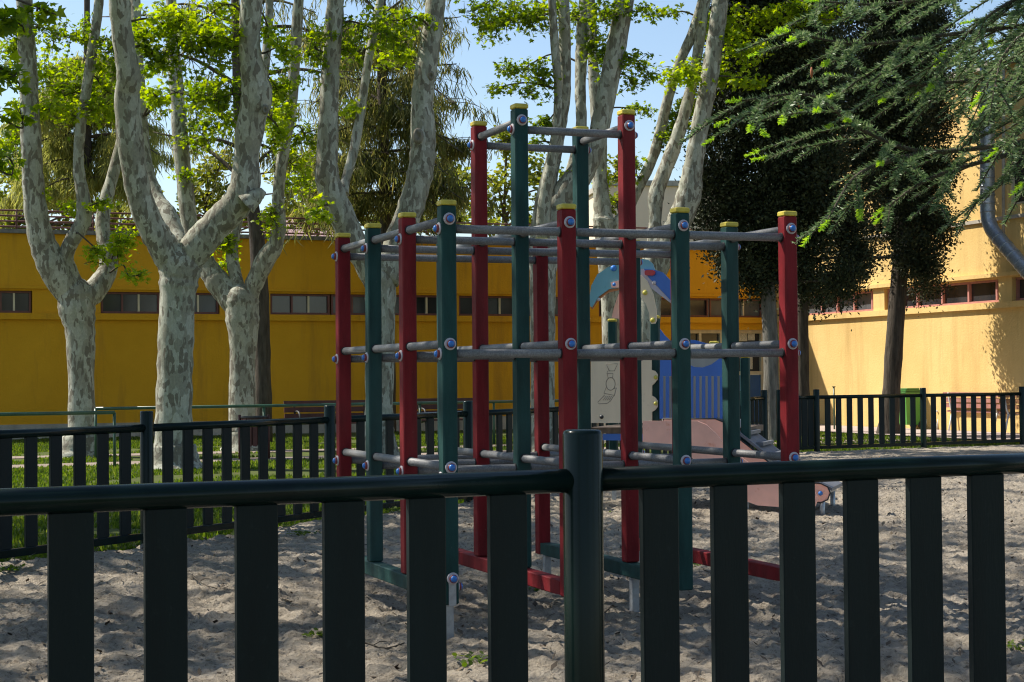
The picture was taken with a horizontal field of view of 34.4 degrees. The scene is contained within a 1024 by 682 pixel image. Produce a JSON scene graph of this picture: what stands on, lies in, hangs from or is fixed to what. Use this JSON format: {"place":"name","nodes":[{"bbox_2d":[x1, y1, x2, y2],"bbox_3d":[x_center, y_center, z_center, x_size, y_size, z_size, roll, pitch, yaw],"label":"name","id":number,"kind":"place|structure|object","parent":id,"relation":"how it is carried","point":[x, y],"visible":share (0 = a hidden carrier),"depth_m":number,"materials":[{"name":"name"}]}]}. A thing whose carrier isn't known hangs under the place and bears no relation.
{"place":"outdoors","nodes":[
{"label":"outdoors","id":0,"kind":"place"},
{"bbox_2d":[12,437,835,457],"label":"path","id":1,"kind":"structure","parent":0,"point":[214,452],"depth_m":31.28,"materials":[{"name":"grey concrete"}]},
{"bbox_2d":[12,439,910,467],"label":"path","id":2,"kind":"structure","parent":0,"point":[137,462],"depth_m":28.21,"materials":[{"name":"grey concrete"}]},
{"bbox_2d":[0,421,1019,561],"bbox_3d":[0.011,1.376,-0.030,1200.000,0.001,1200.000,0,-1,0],"label":"ground","id":3,"kind":"structure","parent":0,"point":[157,478],"depth_m":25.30,"materials":[{"name":"green plant"}]},
{"bbox_2d":[0,0,66,181],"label":"plane tree","id":4,"kind":"object","parent":3,"relation":"on","point":[11,25],"visible":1,"depth_m":14.87,"materials":[{"name":"green plant"}]},
{"bbox_2d":[0,411,115,466],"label":"railing","id":5,"kind":"object","parent":3,"relation":"on","point":[65,413],"visible":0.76,"depth_m":25.59,"materials":[{"name":"metal"}]},
{"bbox_2d":[0,0,151,457],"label":"plane tree","id":6,"kind":"object","parent":3,"relation":"on","point":[76,295],"visible":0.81,"depth_m":29.74,"materials":[{"name":"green plant"}]},
{"bbox_2d":[0,137,164,231],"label":"leafy tree","id":7,"kind":"object","parent":3,"relation":"on","point":[4,192],"visible":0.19,"depth_m":64.05,"materials":[{"name":"green plant"}]},
{"bbox_2d":[0,0,174,230],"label":"conifer","id":8,"kind":"object","parent":3,"relation":"on","point":[57,150],"visible":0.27,"depth_m":51.23,"materials":[{"name":"green plant"}]},
{"bbox_2d":[109,0,306,469],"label":"plane tree","id":9,"kind":"object","parent":3,"relation":"on","point":[180,257],"visible":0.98,"depth_m":25.42,"materials":[{"name":"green plant"}]},
{"bbox_2d":[166,0,318,450],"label":"plane tree","id":10,"kind":"object","parent":3,"relation":"on","point":[235,296],"visible":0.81,"depth_m":31.86,"materials":[{"name":"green plant"}]},
{"bbox_2d":[102,0,392,441],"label":"conifer","id":11,"kind":"object","parent":3,"relation":"on","point":[263,350],"visible":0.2,"depth_m":35.93,"materials":[{"name":"green plant"}]},
{"bbox_2d":[174,144,328,235],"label":"leafy tree","id":12,"kind":"object","parent":3,"relation":"on","point":[208,176],"visible":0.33,"depth_m":59.29,"materials":[{"name":"green plant"}]},
{"bbox_2d":[238,414,269,458],"bbox_3d":[-4.461,1.684,28.571,0.466,0.820,0.466,-1,-2,37],"label":"litter bin","id":13,"kind":"object","parent":3,"relation":"on","point":[253,436],"visible":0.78,"depth_m":28.49,"materials":[{"name":"grey wood"}]},
{"bbox_2d":[263,215,332,235],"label":"building","id":14,"kind":"structure","parent":3,"relation":"on","point":[290,230],"depth_m":62.57,"materials":[{"name":"paint"}]},
{"bbox_2d":[284,400,364,424],"bbox_3d":[-3.625,1.675,33.379,1.900,0.947,0.563,0,-1,-21],"label":"bench","id":15,"kind":"object","parent":3,"relation":"on","point":[295,410],"visible":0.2,"depth_m":33.41,"materials":[{"name":"red wood"}]},
{"bbox_2d":[94,399,558,456],"bbox_3d":[-3.130,1.684,32.163,10.191,0.958,0.200,0,-2,-33],"label":"railing","id":16,"kind":"object","parent":3,"relation":"on","point":[248,406],"visible":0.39,"depth_m":31.12,"materials":[{"name":"metal"}]},
{"bbox_2d":[293,0,444,454],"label":"plane tree","id":17,"kind":"object","parent":3,"relation":"on","point":[338,213],"visible":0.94,"depth_m":27.84,"materials":[{"name":"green plant"}]},
{"bbox_2d":[0,390,767,558],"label":"fence","id":18,"kind":"object","parent":3,"relation":"on","point":[146,427],"visible":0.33,"depth_m":14.00,"materials":[{"name":"metal"}]},
{"bbox_2d":[265,0,502,431],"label":"conifer","id":19,"kind":"object","parent":3,"relation":"on","point":[386,114],"visible":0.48,"depth_m":41.11,"materials":[{"name":"green plant"}]},
{"bbox_2d":[0,209,775,438],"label":"building","id":20,"kind":"structure","parent":3,"relation":"on","point":[33,356],"depth_m":41.64,"materials":[{"name":"paint"}]},
{"bbox_2d":[0,291,30,312],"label":"window","id":21,"kind":"structure","parent":20,"relation":"in","point":[10,301],"depth_m":39.59,"materials":[{"name":"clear glass"}]},
{"bbox_2d":[101,292,159,313],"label":"window","id":22,"kind":"structure","parent":20,"relation":"in","point":[113,302],"depth_m":40.60,"materials":[{"name":"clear glass"}]},
{"bbox_2d":[194,293,218,313],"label":"window","id":23,"kind":"structure","parent":20,"relation":"in","point":[205,303],"depth_m":41.26,"materials":[{"name":"grey glass"}]},
{"bbox_2d":[270,294,329,314],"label":"window","id":24,"kind":"structure","parent":20,"relation":"in","point":[293,304],"depth_m":42.15,"materials":[{"name":"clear glass"}]},
{"bbox_2d":[330,294,364,314],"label":"window","id":25,"kind":"structure","parent":20,"relation":"in","point":[357,301],"depth_m":42.68,"materials":[{"name":"grey glass"}]},
{"bbox_2d":[395,295,436,314],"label":"window","id":26,"kind":"structure","parent":20,"relation":"in","point":[426,304],"depth_m":43.34,"materials":[{"name":"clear glass"}]},
{"bbox_2d":[459,296,511,315],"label":"window","id":27,"kind":"structure","parent":20,"relation":"in","point":[497,305],"depth_m":44.05,"materials":[{"name":"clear glass"}]},
{"bbox_2d":[529,297,557,315],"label":"window","id":28,"kind":"structure","parent":20,"relation":"in","point":[556,307],"depth_m":44.73,"materials":[{"name":"grey glass"}]},
{"bbox_2d":[599,300,601,315],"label":"window","id":29,"kind":"structure","parent":20,"relation":"in","point":[600,314],"depth_m":45.17,"materials":[{"name":"grey glass"}]},
{"bbox_2d":[661,298,707,316],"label":"window","id":30,"kind":"structure","parent":20,"relation":"in","point":[698,306],"depth_m":46.24,"materials":[{"name":"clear glass"}]},
{"bbox_2d":[708,299,761,316],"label":"window","id":31,"kind":"structure","parent":20,"relation":"in","point":[714,305],"depth_m":46.79,"materials":[{"name":"grey glass"}]},
{"bbox_2d":[360,154,469,234],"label":"leafy tree","id":32,"kind":"object","parent":3,"relation":"on","point":[457,167],"visible":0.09,"depth_m":66.86,"materials":[{"name":"green plant"}]},
{"bbox_2d":[417,398,472,441],"bbox_3d":[-1.368,1.701,35.378,1.600,0.947,0.563,0,-1,-21],"label":"bench","id":33,"kind":"object","parent":3,"relation":"on","point":[434,406],"visible":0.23,"depth_m":35.43,"materials":[{"name":"red wood"}]},
{"bbox_2d":[456,125,562,236],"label":"leafy tree","id":34,"kind":"object","parent":3,"relation":"on","point":[505,137],"visible":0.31,"depth_m":61.85,"materials":[{"name":"green plant"}]},
{"bbox_2d":[0,429,1023,681],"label":"fence","id":35,"kind":"object","parent":3,"relation":"on","point":[582,479],"visible":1,"depth_m":4.43,"materials":[{"name":"metal"}]},
{"bbox_2d":[453,0,661,451],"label":"plane tree","id":36,"kind":"object","parent":3,"relation":"on","point":[612,57],"visible":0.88,"depth_m":29.69,"materials":[{"name":"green plant"}]},
{"bbox_2d":[331,103,800,639],"bbox_3d":[0.238,0.179,9.482,2.092,2.950,2.100,0,-1,-21],"label":"climbing frame","id":37,"kind":"object","parent":3,"relation":"on","point":[573,351],"visible":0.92,"depth_m":9.18,"materials":[{"name":"metal"}]},
{"bbox_2d":[607,147,638,214],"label":"leafy tree","id":38,"kind":"object","parent":3,"relation":"on","point":[615,173],"visible":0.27,"depth_m":65.01,"materials":[{"name":"green plant"}]},
{"bbox_2d":[588,0,705,443],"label":"plane tree","id":39,"kind":"object","parent":3,"relation":"on","point":[603,218],"visible":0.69,"depth_m":33.85,"materials":[{"name":"grey plant"}]},
{"bbox_2d":[589,180,752,316],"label":"building","id":40,"kind":"structure","parent":3,"relation":"on","point":[642,215],"depth_m":78.46,"materials":[{"name":"concrete"}]},
{"bbox_2d":[634,0,851,341],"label":"plane tree","id":41,"kind":"object","parent":3,"relation":"on","point":[708,75],"visible":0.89,"depth_m":32.78,"materials":[{"name":"green plant"}]},
{"bbox_2d":[663,0,890,440],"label":"cypress","id":42,"kind":"object","parent":3,"relation":"on","point":[727,168],"visible":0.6,"depth_m":34.11,"materials":[{"name":"green plant"}]},
{"bbox_2d":[746,0,901,435],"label":"cypress","id":43,"kind":"object","parent":3,"relation":"on","point":[803,348],"visible":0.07,"depth_m":36.87,"materials":[{"name":"green plant"}]},
{"bbox_2d":[832,386,835,428],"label":"stake","id":44,"kind":"object","parent":3,"relation":"on","point":[833,408],"visible":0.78,"depth_m":40.96,"materials":[{"name":"beige wood"}]},
{"bbox_2d":[678,0,1023,246],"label":"spruce tree","id":45,"kind":"object","parent":3,"relation":"on","point":[1012,44],"visible":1,"depth_m":4.68,"materials":[{"name":"green plant"}]},
{"bbox_2d":[776,56,1023,432],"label":"building","id":46,"kind":"structure","parent":3,"relation":"on","point":[970,338],"depth_m":39.29,"materials":[{"name":"paint"}]},
{"bbox_2d":[809,291,872,314],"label":"window","id":47,"kind":"structure","parent":46,"relation":"in","point":[868,305],"depth_m":43.54,"materials":[{"name":"grey glass"}]},
{"bbox_2d":[888,279,998,307],"bbox_3d":[10.453,-1.110,40.036,0.105,0.524,4.483,0,-1,-22],"label":"window","id":48,"kind":"structure","parent":46,"relation":"in","point":[986,291],"depth_m":39.34,"materials":[{"name":"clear glass"}]},
{"bbox_2d":[1011,145,1023,203],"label":"window","id":49,"kind":"structure","parent":46,"relation":"in","point":[1014,182],"depth_m":37.51,"materials":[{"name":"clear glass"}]},
{"bbox_2d":[1016,277,1023,300],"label":"window","id":50,"kind":"structure","parent":46,"relation":"in","point":[1019,280],"depth_m":37.40,"materials":[{"name":"brown glass"}]},
{"bbox_2d":[776,386,1023,451],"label":"fence","id":51,"kind":"object","parent":3,"relation":"on","point":[809,439],"visible":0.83,"depth_m":29.64,"materials":[{"name":"metal"}]},
{"bbox_2d":[837,0,974,434],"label":"cypress","id":52,"kind":"object","parent":3,"relation":"on","point":[911,256],"visible":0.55,"depth_m":37.30,"materials":[{"name":"green plant"}]},
{"bbox_2d":[0,445,1023,681],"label":"sand","id":53,"kind":"structure","parent":0,"point":[25,650],"depth_m":9.32,"materials":[{"name":"beige sand"}]},
{"bbox_2d":[0,563,28,572],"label":"weed","id":54,"kind":"object","parent":53,"relation":"on","point":[11,567],"visible":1,"depth_m":11.15,"materials":[{"name":"green plant"}]},
{"bbox_2d":[189,570,216,588],"bbox_3d":[-1.936,1.504,10.390,0.080,0.024,1.038,0,-1,-22],"label":"stick","id":55,"kind":"object","parent":53,"relation":"on","point":[195,578],"visible":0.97,"depth_m":10.37,"materials":[{"name":"wood"}]},
{"bbox_2d":[286,529,320,535],"bbox_3d":[-1.734,1.577,13.596,0.268,0.060,0.278,-1,-1,12],"label":"weed","id":56,"kind":"object","parent":53,"relation":"on","point":[301,532],"visible":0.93,"depth_m":13.55,"materials":[{"name":"green plant"}]},
{"bbox_2d":[302,628,322,636],"bbox_3d":[-0.980,1.464,8.254,0.134,0.057,0.222,0,-1,0],"label":"weed","id":57,"kind":"object","parent":53,"relation":"on","point":[311,632],"visible":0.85,"depth_m":8.22,"materials":[{"name":"green plant"}]},
{"bbox_2d":[365,641,404,648],"bbox_3d":[-0.649,1.458,7.924,0.338,0.035,0.087,0,-1,-30],"label":"stick","id":58,"kind":"object","parent":53,"relation":"on","point":[373,645],"visible":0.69,"depth_m":7.92,"materials":[{"name":"brown wood"}]},
{"bbox_2d":[383,506,399,512],"bbox_3d":[-1.185,1.623,15.867,0.447,0.058,0.383,-1,-1,25],"label":"weed","id":59,"kind":"object","parent":53,"relation":"on","point":[390,509],"visible":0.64,"depth_m":15.82,"materials":[{"name":"green plant"}]},
{"bbox_2d":[452,651,487,666],"bbox_3d":[-0.153,1.423,7.407,0.236,0.058,0.281,0,-1,0],"label":"weed","id":60,"kind":"object","parent":53,"relation":"on","point":[469,660],"visible":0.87,"depth_m":7.38,"materials":[{"name":"green plant"}]},
{"bbox_2d":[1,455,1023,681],"bbox_3d":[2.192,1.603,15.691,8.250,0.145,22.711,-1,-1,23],"label":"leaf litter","id":61,"kind":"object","parent":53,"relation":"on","point":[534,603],"visible":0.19,"depth_m":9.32,"materials":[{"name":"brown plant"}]},
{"bbox_2d":[1006,639,1023,650],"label":"weed","id":62,"kind":"object","parent":53,"relation":"on","point":[1009,645],"visible":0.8,"depth_m":7.81,"materials":[{"name":"green plant"}]},
{"bbox_2d":[0,0,1023,236],"label":"sky","id":63,"kind":"structure","parent":0,"point":[666,39],"materials":[{"name":"blue"}]},
{"bbox_2d":[590,259,841,515],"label":"play tower","id":64,"kind":"structure","parent":0,"point":[706,407],"depth_m":15.96,"materials":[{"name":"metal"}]},
{"bbox_2d":[754,423,1019,439],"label":"pavement","id":65,"kind":"structure","parent":0,"point":[865,430],"depth_m":37.75,"materials":[{"name":"grey concrete"}]},
{"bbox_2d":[899,388,919,427],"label":"wheeled bin","id":66,"kind":"object","parent":65,"relation":"on","point":[907,399],"visible":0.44,"depth_m":40.39,"materials":[{"name":"plastic"}]},
{"bbox_2d":[943,392,999,430],"bbox_3d":[10.927,1.671,38.607,0.562,0.947,2.100,0,-1,-22],"label":"bench","id":67,"kind":"object","parent":65,"relation":"on","point":[958,405],"visible":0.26,"depth_m":38.60,"materials":[{"name":"brown wood"}]},
{"bbox_2d":[998,396,1018,430],"bbox_3d":[11.445,1.617,36.308,0.562,0.947,1.700,0,-1,-22],"label":"bench","id":68,"kind":"object","parent":65,"relation":"on","point":[1008,406],"visible":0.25,"depth_m":36.76,"materials":[{"name":"brown wood"}]},
{"bbox_2d":[774,431,1019,451],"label":"grass","id":69,"kind":"structure","parent":0,"point":[865,436],"depth_m":32.56,"materials":[{"name":"green plant"}]}
]}

